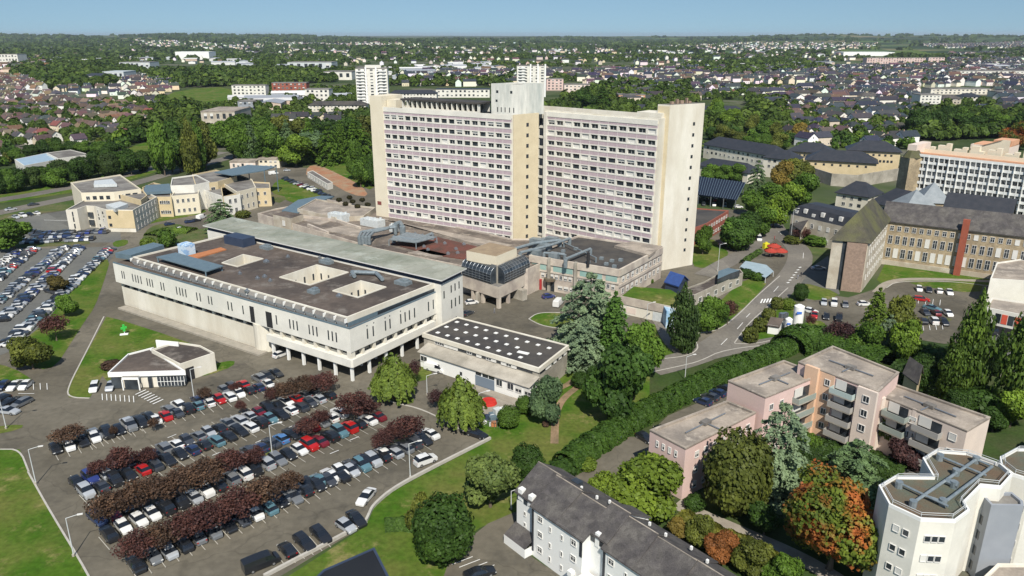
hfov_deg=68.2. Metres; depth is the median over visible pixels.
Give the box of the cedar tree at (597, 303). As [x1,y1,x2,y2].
[546,272,628,368]
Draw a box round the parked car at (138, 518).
[128,510,148,527]
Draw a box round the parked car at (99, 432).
[87,427,103,438]
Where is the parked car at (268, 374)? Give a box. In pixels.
[260,369,274,379]
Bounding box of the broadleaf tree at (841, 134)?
[836,130,847,140]
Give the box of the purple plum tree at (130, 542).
[110,526,160,558]
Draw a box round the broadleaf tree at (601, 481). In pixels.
[587,470,620,499]
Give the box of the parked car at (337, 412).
[330,407,348,418]
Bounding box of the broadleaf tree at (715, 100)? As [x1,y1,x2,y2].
[706,97,722,109]
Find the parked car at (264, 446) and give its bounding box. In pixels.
[253,442,269,452]
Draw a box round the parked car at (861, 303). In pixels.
[856,300,869,305]
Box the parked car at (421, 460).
[413,452,437,467]
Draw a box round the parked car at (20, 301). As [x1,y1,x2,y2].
[11,300,27,304]
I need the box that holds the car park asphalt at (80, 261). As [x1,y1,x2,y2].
[0,246,120,354]
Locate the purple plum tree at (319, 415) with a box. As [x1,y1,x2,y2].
[310,409,331,421]
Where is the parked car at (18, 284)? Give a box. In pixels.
[7,282,26,286]
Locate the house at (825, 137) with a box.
[811,130,832,145]
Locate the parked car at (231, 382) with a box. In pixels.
[225,380,233,388]
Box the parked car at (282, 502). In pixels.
[277,493,289,508]
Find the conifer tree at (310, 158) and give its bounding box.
[299,118,323,164]
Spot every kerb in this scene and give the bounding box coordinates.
[0,449,29,471]
[27,471,89,575]
[67,316,104,398]
[376,395,464,431]
[654,345,759,371]
[701,276,779,332]
[734,288,787,342]
[886,281,988,287]
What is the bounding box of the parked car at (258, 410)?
[251,406,265,415]
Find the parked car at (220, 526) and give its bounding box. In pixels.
[214,517,227,528]
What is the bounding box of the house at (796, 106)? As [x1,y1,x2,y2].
[786,103,801,108]
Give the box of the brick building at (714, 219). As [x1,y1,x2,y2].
[694,208,728,244]
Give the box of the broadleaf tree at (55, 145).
[47,140,64,151]
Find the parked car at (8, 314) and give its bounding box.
[0,313,13,317]
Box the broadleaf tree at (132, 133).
[127,126,139,143]
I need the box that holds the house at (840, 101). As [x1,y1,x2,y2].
[828,100,844,104]
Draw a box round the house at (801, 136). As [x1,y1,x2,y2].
[794,130,818,144]
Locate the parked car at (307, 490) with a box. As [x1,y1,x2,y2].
[300,484,314,497]
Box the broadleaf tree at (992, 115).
[984,109,1003,134]
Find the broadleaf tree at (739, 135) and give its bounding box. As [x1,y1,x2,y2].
[732,131,747,139]
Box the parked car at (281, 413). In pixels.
[272,407,289,420]
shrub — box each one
[99,359,119,370]
[139,237,155,245]
[156,229,177,247]
[234,210,250,217]
[549,455,577,475]
[581,456,597,472]
[684,492,706,512]
[739,268,753,278]
[742,325,758,343]
[750,272,763,280]
[752,316,767,331]
[761,307,776,320]
[770,297,783,309]
[783,235,802,243]
[783,297,795,309]
[802,234,826,246]
[968,386,998,412]
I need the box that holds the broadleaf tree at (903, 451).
[887,437,923,471]
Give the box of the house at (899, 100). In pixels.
[896,97,906,103]
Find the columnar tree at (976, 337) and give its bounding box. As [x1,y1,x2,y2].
[945,288,997,388]
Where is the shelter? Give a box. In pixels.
[664,271,688,293]
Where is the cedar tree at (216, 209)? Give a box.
[203,199,233,234]
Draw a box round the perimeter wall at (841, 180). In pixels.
[815,168,898,186]
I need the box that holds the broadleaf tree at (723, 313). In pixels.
[716,303,729,329]
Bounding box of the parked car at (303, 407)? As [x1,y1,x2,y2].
[291,402,309,412]
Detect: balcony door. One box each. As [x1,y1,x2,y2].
[792,403,806,412]
[794,384,809,398]
[829,424,848,437]
[831,410,851,422]
[833,397,853,408]
[835,383,855,394]
[885,421,905,432]
[887,404,908,418]
[914,435,938,448]
[917,415,941,433]
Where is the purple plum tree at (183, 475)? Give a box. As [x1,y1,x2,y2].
[160,464,206,492]
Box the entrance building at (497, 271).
[461,242,529,308]
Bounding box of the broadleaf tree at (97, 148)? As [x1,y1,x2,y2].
[90,141,107,154]
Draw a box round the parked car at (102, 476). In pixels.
[95,467,109,480]
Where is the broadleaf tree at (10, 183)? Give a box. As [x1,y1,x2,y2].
[0,168,17,192]
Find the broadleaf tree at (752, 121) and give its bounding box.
[745,113,759,129]
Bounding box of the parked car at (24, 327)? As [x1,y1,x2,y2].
[13,324,33,330]
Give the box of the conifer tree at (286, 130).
[279,119,301,159]
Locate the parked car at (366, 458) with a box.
[353,453,371,464]
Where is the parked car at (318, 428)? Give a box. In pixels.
[307,420,320,431]
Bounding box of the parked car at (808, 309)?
[804,307,818,312]
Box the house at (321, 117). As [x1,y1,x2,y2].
[319,112,328,120]
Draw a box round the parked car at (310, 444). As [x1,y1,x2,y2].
[299,435,319,451]
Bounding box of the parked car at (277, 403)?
[270,399,285,408]
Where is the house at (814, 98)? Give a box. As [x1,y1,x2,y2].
[804,95,821,101]
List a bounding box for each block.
[0,54,26,61]
[86,73,113,76]
[113,232,435,380]
[229,159,258,168]
[231,84,268,94]
[256,156,285,167]
[272,82,309,90]
[282,196,333,213]
[297,199,375,221]
[304,88,332,101]
[308,101,368,111]
[355,65,389,103]
[390,90,437,101]
[436,88,489,97]
[517,64,545,96]
[546,78,562,89]
[563,83,589,91]
[616,93,644,97]
[705,106,740,109]
[858,92,875,98]
[862,57,925,63]
[907,138,1023,214]
[911,93,941,103]
[921,87,990,93]
[924,57,944,62]
[941,95,961,104]
[944,70,1023,74]
[987,90,1023,96]
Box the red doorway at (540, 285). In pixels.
[539,279,541,289]
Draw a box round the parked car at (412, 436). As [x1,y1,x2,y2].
[402,433,420,438]
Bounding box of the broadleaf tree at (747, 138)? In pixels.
[742,136,755,141]
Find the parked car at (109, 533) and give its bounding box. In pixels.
[98,524,119,543]
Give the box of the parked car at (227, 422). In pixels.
[219,417,235,429]
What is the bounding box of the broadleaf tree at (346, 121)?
[337,116,361,139]
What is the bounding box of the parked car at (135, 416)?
[132,414,142,425]
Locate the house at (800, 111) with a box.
[794,109,803,114]
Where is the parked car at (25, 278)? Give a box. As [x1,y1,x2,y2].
[16,277,30,280]
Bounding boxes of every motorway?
[0,152,228,201]
[0,156,236,214]
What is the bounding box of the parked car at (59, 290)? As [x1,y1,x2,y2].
[55,289,70,292]
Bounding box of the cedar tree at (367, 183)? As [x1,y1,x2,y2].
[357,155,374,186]
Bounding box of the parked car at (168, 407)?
[160,404,174,414]
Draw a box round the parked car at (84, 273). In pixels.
[75,271,89,274]
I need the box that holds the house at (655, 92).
[650,91,662,94]
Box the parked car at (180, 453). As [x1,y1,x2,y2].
[171,446,188,460]
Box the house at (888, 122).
[883,120,894,124]
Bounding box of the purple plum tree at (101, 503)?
[83,488,128,525]
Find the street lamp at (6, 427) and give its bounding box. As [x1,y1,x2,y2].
[0,390,10,428]
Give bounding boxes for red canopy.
[765,248,776,256]
[767,243,781,248]
[775,248,787,254]
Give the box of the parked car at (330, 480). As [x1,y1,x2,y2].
[322,472,337,487]
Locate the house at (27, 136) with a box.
[23,132,35,144]
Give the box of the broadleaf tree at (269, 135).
[257,120,284,156]
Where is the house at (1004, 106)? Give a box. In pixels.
[1002,104,1013,108]
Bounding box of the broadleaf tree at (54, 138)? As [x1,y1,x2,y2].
[51,136,61,141]
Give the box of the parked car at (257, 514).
[247,505,264,521]
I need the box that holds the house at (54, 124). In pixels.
[49,120,62,130]
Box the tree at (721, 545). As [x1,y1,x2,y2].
[704,529,739,564]
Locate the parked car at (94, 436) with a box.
[87,430,101,443]
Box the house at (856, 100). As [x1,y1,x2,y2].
[854,99,873,101]
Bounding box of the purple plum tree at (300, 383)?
[286,374,315,391]
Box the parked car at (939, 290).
[936,288,942,293]
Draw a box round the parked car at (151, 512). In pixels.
[142,504,161,521]
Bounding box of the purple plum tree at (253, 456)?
[242,445,266,464]
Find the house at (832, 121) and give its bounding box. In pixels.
[826,116,839,126]
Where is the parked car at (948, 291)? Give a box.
[945,288,953,295]
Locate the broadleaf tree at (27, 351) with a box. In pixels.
[5,336,54,369]
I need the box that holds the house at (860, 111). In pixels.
[854,109,866,112]
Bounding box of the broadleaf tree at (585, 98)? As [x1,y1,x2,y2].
[575,90,596,106]
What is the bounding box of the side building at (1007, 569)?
[985,563,1023,575]
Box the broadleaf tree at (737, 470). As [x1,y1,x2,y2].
[701,426,774,517]
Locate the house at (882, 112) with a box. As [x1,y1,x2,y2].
[873,109,899,114]
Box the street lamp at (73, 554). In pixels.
[65,513,82,556]
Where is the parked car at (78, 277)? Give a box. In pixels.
[68,275,84,279]
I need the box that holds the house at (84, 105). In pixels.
[78,103,86,107]
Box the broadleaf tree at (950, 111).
[941,105,958,123]
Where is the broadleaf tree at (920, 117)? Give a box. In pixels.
[904,108,932,129]
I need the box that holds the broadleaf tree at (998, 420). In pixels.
[980,406,1008,431]
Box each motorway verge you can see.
[0,170,156,202]
[0,200,74,219]
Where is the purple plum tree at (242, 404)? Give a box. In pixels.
[234,400,246,414]
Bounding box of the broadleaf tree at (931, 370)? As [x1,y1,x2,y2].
[913,352,939,386]
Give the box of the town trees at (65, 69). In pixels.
[0,52,1023,146]
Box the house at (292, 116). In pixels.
[271,112,296,120]
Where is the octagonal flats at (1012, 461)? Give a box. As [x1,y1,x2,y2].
[999,446,1023,562]
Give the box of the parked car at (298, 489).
[289,482,301,494]
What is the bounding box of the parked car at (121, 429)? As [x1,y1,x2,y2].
[111,423,125,435]
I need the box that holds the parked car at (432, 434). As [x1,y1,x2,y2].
[421,428,440,440]
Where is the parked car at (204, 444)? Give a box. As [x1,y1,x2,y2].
[196,439,212,450]
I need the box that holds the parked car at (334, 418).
[326,413,339,423]
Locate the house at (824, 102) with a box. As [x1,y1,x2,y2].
[820,100,830,104]
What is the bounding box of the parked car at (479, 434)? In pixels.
[465,428,488,439]
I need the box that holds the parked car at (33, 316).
[25,315,42,320]
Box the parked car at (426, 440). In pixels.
[414,432,432,445]
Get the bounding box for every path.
[513,379,571,398]
[550,386,579,443]
[574,437,644,478]
[676,500,843,575]
[872,278,989,291]
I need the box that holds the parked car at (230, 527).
[222,517,237,533]
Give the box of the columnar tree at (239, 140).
[232,119,255,158]
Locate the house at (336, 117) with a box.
[323,114,341,120]
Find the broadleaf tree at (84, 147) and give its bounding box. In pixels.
[73,142,90,152]
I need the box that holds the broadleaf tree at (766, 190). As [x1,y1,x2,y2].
[756,182,781,203]
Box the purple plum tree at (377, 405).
[356,399,380,414]
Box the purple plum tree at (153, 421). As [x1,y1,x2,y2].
[147,417,159,431]
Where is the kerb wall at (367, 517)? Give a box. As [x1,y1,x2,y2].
[263,436,490,575]
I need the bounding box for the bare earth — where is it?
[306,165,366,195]
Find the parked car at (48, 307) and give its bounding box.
[36,304,54,310]
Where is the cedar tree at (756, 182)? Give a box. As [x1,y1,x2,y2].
[747,160,766,190]
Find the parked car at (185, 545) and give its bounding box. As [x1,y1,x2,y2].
[178,536,193,554]
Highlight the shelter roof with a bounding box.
[740,261,773,280]
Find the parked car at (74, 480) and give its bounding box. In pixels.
[67,474,83,489]
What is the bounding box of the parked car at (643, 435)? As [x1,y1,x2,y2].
[635,430,649,443]
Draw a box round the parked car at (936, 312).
[930,310,941,315]
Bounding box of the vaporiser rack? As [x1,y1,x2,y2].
[778,312,788,328]
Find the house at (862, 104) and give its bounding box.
[854,100,877,107]
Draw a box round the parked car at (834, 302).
[830,297,837,306]
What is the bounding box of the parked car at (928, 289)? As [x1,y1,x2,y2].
[925,286,932,292]
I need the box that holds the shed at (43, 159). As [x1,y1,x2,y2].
[14,153,55,168]
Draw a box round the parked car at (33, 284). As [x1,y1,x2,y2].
[28,283,46,287]
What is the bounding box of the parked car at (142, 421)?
[137,416,147,428]
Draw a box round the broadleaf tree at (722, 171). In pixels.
[714,164,731,179]
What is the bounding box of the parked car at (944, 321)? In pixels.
[938,316,949,325]
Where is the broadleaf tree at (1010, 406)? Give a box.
[995,388,1023,426]
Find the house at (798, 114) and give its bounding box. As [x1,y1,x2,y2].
[790,112,802,116]
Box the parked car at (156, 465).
[146,458,164,472]
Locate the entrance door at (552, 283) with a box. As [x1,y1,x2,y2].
[546,282,553,291]
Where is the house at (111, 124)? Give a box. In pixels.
[106,122,118,127]
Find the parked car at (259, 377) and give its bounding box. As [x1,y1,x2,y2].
[251,372,266,382]
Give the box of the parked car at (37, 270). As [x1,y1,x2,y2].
[25,268,40,273]
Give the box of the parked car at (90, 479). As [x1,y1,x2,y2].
[80,467,99,485]
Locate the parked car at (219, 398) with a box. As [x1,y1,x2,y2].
[213,392,226,403]
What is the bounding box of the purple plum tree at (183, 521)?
[159,507,205,539]
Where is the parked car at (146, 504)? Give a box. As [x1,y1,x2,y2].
[133,497,149,507]
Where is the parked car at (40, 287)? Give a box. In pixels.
[25,285,43,290]
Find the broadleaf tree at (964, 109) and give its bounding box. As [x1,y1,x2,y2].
[959,106,969,112]
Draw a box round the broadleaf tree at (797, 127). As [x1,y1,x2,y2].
[791,122,810,133]
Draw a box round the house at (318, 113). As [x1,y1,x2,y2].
[311,111,321,116]
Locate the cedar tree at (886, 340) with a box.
[876,314,896,361]
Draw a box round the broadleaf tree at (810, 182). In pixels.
[791,171,820,205]
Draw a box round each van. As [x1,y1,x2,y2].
[240,549,280,575]
[423,361,442,373]
[552,297,563,306]
[756,234,761,240]
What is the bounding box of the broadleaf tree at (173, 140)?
[165,131,183,172]
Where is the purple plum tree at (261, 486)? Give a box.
[241,474,286,507]
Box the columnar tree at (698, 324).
[684,303,700,349]
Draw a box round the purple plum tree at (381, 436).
[370,428,392,448]
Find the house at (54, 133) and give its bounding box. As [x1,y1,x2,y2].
[47,130,62,140]
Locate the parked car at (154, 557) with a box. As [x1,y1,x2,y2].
[144,547,162,565]
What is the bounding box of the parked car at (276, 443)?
[261,437,281,449]
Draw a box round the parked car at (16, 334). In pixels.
[8,332,25,336]
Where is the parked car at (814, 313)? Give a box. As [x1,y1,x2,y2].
[811,311,817,318]
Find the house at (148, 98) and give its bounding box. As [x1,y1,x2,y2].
[144,95,155,101]
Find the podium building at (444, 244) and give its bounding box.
[258,199,539,298]
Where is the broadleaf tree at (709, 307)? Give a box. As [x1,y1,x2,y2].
[695,295,723,330]
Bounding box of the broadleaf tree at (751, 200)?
[741,188,764,211]
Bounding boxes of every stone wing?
[826,198,890,292]
[882,201,1023,278]
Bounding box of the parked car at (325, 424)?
[311,417,330,427]
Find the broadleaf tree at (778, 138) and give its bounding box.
[770,132,789,147]
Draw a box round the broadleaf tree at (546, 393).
[528,375,562,424]
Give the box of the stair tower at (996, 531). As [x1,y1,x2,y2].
[967,492,1023,575]
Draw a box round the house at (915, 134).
[896,129,920,142]
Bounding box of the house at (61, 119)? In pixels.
[55,117,67,121]
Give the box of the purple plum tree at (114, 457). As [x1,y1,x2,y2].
[103,445,138,468]
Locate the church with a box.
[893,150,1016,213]
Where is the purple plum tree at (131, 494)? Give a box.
[112,477,152,511]
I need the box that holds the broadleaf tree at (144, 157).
[134,150,150,170]
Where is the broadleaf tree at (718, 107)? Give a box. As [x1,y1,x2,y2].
[712,101,725,112]
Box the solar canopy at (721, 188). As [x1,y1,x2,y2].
[697,176,745,210]
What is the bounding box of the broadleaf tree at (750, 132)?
[747,129,758,135]
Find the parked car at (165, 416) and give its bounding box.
[158,410,173,421]
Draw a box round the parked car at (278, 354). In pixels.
[272,350,286,358]
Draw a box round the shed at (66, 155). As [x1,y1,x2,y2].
[47,150,86,160]
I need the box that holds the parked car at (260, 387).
[252,382,265,391]
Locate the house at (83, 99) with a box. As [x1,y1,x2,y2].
[79,97,90,101]
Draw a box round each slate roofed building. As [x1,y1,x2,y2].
[699,158,760,183]
[702,136,783,168]
[762,149,804,176]
[835,181,883,210]
[868,188,911,209]
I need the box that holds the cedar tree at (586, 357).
[565,320,604,373]
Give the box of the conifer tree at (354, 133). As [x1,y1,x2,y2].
[339,120,371,162]
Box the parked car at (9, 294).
[0,292,13,297]
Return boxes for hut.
[767,317,784,333]
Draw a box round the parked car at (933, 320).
[928,316,939,324]
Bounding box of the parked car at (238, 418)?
[230,414,248,423]
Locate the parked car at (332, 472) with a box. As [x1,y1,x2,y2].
[320,468,338,481]
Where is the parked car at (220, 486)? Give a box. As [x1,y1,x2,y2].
[210,479,227,492]
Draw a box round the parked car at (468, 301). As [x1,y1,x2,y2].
[464,299,478,304]
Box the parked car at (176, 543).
[171,535,184,546]
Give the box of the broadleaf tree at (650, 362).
[630,345,654,399]
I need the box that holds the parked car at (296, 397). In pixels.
[287,394,303,401]
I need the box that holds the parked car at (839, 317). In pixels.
[835,312,842,321]
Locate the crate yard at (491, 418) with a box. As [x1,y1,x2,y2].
[482,397,502,428]
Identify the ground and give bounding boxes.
[0,35,1023,575]
[516,345,1023,575]
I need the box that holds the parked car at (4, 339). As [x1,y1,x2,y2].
[0,337,15,342]
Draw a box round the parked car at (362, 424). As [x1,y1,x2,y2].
[352,419,367,429]
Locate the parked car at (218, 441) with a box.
[206,434,225,447]
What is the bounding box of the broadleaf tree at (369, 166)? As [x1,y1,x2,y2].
[362,153,374,186]
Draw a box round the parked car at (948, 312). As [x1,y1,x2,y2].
[942,309,953,316]
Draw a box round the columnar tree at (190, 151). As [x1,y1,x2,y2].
[179,115,201,173]
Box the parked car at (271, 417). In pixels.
[262,411,278,423]
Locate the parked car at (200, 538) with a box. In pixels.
[189,530,207,545]
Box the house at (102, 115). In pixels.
[98,113,111,117]
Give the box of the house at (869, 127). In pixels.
[854,124,872,132]
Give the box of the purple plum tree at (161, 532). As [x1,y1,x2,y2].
[137,519,180,549]
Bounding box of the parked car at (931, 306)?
[922,304,941,310]
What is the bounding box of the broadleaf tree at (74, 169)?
[64,159,83,181]
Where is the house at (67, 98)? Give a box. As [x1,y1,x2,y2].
[62,96,72,100]
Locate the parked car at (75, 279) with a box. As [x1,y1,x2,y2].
[68,278,81,281]
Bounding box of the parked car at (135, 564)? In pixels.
[125,554,146,575]
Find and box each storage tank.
[784,317,792,326]
[792,304,804,327]
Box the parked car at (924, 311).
[919,308,930,315]
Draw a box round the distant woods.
[0,32,1023,59]
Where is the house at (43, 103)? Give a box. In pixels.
[36,100,48,107]
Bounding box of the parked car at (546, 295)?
[541,293,554,298]
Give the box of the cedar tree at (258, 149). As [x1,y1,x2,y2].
[250,137,278,158]
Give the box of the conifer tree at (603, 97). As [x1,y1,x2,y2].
[594,84,611,106]
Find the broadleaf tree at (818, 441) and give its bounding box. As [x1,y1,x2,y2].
[800,433,823,447]
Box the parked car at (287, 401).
[277,396,294,405]
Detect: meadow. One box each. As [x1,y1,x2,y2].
[129,142,147,151]
[168,87,231,103]
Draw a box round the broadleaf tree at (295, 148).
[276,133,311,166]
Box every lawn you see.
[0,365,29,380]
[0,425,22,432]
[0,449,86,575]
[9,259,108,368]
[11,241,89,247]
[67,317,190,397]
[113,240,127,246]
[143,224,204,245]
[150,209,205,223]
[191,228,207,237]
[203,361,234,375]
[271,179,327,201]
[271,194,285,202]
[289,367,649,575]
[380,390,413,403]
[406,363,431,380]
[531,313,573,326]
[654,324,695,355]
[693,239,727,267]
[695,279,765,331]
[742,308,793,342]
[804,243,830,254]
[805,284,837,299]
[805,321,824,325]
[877,264,989,284]
[911,282,982,291]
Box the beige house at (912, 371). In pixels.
[902,357,923,390]
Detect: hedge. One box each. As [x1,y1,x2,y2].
[143,226,197,235]
[384,515,414,532]
[552,335,804,474]
[673,508,792,561]
[739,248,762,262]
[770,323,898,363]
[792,432,906,479]
[889,357,1001,401]
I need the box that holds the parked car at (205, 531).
[202,515,214,534]
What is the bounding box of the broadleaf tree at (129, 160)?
[116,148,143,173]
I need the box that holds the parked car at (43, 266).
[30,264,45,268]
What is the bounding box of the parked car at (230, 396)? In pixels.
[222,391,236,401]
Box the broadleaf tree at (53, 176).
[41,166,67,186]
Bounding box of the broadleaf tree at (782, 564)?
[761,552,804,575]
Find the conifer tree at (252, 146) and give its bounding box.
[241,121,260,158]
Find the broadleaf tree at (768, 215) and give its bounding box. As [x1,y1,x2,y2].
[756,205,777,235]
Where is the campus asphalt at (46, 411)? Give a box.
[0,167,787,575]
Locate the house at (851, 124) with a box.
[844,120,860,127]
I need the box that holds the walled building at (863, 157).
[788,140,902,174]
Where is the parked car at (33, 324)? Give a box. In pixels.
[25,322,35,327]
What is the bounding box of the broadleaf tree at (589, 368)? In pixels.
[586,364,595,373]
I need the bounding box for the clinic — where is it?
[66,165,278,231]
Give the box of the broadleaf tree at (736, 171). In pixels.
[727,163,745,181]
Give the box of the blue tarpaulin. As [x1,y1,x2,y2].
[663,306,674,327]
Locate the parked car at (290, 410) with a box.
[283,405,298,415]
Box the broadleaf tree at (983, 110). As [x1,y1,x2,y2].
[980,107,994,115]
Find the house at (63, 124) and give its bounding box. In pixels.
[58,122,73,128]
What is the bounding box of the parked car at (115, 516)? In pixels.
[104,504,121,520]
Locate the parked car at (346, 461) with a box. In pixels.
[341,459,360,471]
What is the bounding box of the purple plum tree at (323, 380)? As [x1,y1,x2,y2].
[306,371,338,391]
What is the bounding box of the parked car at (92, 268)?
[79,267,95,270]
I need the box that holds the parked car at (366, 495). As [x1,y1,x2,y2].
[355,487,376,506]
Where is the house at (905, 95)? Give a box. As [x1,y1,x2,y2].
[896,92,908,97]
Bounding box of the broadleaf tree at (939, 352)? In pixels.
[915,342,947,373]
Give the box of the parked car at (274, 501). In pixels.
[263,492,280,505]
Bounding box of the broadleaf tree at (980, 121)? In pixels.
[962,115,988,136]
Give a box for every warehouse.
[103,70,135,75]
[119,61,159,67]
[175,51,215,59]
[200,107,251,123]
[237,99,262,108]
[287,61,337,68]
[324,70,355,79]
[834,52,894,55]
[955,93,980,100]
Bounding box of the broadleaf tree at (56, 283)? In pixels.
[46,275,69,290]
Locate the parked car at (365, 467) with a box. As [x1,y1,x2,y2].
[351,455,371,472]
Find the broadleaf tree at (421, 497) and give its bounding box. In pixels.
[404,491,429,530]
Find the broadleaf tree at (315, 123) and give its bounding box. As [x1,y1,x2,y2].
[309,118,321,132]
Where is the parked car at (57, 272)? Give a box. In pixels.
[43,270,59,274]
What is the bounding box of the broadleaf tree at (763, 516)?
[747,500,783,534]
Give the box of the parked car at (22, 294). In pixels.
[16,293,34,298]
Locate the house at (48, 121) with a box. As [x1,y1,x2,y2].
[43,118,51,126]
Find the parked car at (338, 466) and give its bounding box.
[331,462,348,473]
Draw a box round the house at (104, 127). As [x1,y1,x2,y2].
[95,123,106,136]
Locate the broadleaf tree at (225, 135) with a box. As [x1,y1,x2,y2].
[215,113,249,158]
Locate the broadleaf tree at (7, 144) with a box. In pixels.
[1,142,15,148]
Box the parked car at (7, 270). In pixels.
[0,268,12,272]
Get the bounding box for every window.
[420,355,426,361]
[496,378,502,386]
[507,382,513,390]
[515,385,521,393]
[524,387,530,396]
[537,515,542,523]
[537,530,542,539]
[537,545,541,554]
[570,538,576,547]
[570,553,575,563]
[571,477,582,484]
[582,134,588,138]
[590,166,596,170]
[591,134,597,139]
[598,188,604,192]
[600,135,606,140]
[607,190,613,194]
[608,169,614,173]
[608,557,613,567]
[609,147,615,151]
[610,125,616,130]
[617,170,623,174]
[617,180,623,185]
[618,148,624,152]
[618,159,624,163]
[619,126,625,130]
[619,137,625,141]
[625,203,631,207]
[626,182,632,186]
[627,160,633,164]
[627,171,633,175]
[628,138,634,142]
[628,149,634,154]
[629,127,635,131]
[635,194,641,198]
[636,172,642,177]
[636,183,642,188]
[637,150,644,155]
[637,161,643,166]
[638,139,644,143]
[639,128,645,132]
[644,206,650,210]
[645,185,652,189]
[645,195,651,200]
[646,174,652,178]
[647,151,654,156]
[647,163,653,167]
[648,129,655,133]
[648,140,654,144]
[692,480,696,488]
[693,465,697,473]
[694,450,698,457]
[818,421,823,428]
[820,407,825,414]
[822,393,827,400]
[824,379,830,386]
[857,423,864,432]
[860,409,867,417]
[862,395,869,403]
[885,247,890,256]
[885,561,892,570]
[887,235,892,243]
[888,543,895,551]
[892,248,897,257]
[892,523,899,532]
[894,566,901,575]
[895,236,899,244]
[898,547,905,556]
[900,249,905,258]
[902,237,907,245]
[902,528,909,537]
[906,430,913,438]
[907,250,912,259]
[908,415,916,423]
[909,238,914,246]
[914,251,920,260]
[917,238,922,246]
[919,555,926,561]
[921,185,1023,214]
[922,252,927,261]
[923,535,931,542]
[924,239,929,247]
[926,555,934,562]
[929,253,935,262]
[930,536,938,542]
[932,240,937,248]
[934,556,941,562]
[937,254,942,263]
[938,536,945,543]
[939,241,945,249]
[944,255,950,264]
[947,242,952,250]
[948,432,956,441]
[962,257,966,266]
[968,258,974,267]
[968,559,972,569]
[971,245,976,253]
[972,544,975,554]
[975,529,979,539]
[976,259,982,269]
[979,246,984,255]
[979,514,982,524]
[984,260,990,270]
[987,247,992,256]
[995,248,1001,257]
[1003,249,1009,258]
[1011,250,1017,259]
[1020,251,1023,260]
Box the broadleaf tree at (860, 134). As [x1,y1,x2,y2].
[854,131,863,141]
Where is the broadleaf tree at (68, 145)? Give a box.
[63,140,79,151]
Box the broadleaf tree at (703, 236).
[694,225,713,253]
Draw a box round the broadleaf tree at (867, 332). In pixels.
[849,321,886,345]
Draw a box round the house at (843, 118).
[840,116,850,122]
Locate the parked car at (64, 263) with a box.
[57,261,67,265]
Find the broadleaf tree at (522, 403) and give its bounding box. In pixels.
[515,395,530,413]
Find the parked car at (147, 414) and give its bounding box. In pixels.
[140,411,154,420]
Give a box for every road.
[652,320,684,352]
[654,182,820,374]
[695,231,781,276]
[699,337,776,359]
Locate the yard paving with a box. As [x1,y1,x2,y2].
[482,397,515,414]
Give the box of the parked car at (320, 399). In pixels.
[311,394,326,403]
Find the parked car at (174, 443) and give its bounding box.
[168,439,184,448]
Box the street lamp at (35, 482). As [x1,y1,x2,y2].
[28,445,42,484]
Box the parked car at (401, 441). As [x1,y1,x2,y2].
[392,439,408,443]
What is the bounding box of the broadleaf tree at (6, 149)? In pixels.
[0,147,12,156]
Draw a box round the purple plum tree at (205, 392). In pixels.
[196,386,211,398]
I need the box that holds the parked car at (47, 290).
[44,288,55,293]
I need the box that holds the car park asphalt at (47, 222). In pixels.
[15,211,120,241]
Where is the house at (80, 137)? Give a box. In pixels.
[69,132,87,141]
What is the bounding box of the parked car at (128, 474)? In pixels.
[120,467,137,481]
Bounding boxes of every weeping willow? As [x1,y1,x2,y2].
[367,352,417,405]
[436,374,487,431]
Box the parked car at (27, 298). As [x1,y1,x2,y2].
[13,295,31,301]
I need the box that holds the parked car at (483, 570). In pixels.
[462,565,496,575]
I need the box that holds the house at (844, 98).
[828,96,849,100]
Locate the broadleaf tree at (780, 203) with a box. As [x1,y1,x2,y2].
[762,191,791,226]
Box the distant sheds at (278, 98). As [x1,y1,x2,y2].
[42,48,1023,109]
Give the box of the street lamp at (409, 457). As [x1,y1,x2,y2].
[408,440,421,476]
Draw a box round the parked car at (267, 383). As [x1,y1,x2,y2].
[261,379,274,388]
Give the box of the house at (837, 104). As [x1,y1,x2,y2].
[828,102,844,106]
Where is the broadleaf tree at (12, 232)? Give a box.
[0,218,33,249]
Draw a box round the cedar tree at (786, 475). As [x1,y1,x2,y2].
[746,401,816,514]
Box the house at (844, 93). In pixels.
[831,91,849,96]
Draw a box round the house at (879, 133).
[869,130,885,137]
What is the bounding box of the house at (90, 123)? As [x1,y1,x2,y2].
[86,120,97,126]
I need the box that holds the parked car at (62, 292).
[55,291,67,294]
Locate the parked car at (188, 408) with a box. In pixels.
[182,402,195,414]
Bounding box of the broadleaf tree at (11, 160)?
[2,152,14,163]
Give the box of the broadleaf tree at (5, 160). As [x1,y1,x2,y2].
[0,156,8,165]
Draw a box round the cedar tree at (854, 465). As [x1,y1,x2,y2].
[812,438,889,509]
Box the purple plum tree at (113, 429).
[108,425,117,433]
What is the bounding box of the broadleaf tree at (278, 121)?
[270,114,291,133]
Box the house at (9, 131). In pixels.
[1,128,17,135]
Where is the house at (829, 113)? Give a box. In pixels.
[823,110,847,117]
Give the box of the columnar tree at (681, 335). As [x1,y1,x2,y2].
[666,281,700,353]
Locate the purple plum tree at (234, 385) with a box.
[227,382,242,389]
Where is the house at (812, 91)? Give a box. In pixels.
[809,89,821,93]
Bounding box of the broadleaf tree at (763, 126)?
[755,120,774,133]
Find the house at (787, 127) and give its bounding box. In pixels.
[782,124,792,131]
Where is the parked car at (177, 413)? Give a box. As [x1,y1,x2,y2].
[172,407,184,418]
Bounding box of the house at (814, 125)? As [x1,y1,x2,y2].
[807,123,821,127]
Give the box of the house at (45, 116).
[38,114,52,118]
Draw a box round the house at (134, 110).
[130,106,142,113]
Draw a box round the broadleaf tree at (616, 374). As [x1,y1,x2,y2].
[581,341,648,422]
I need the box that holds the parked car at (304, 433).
[292,425,310,435]

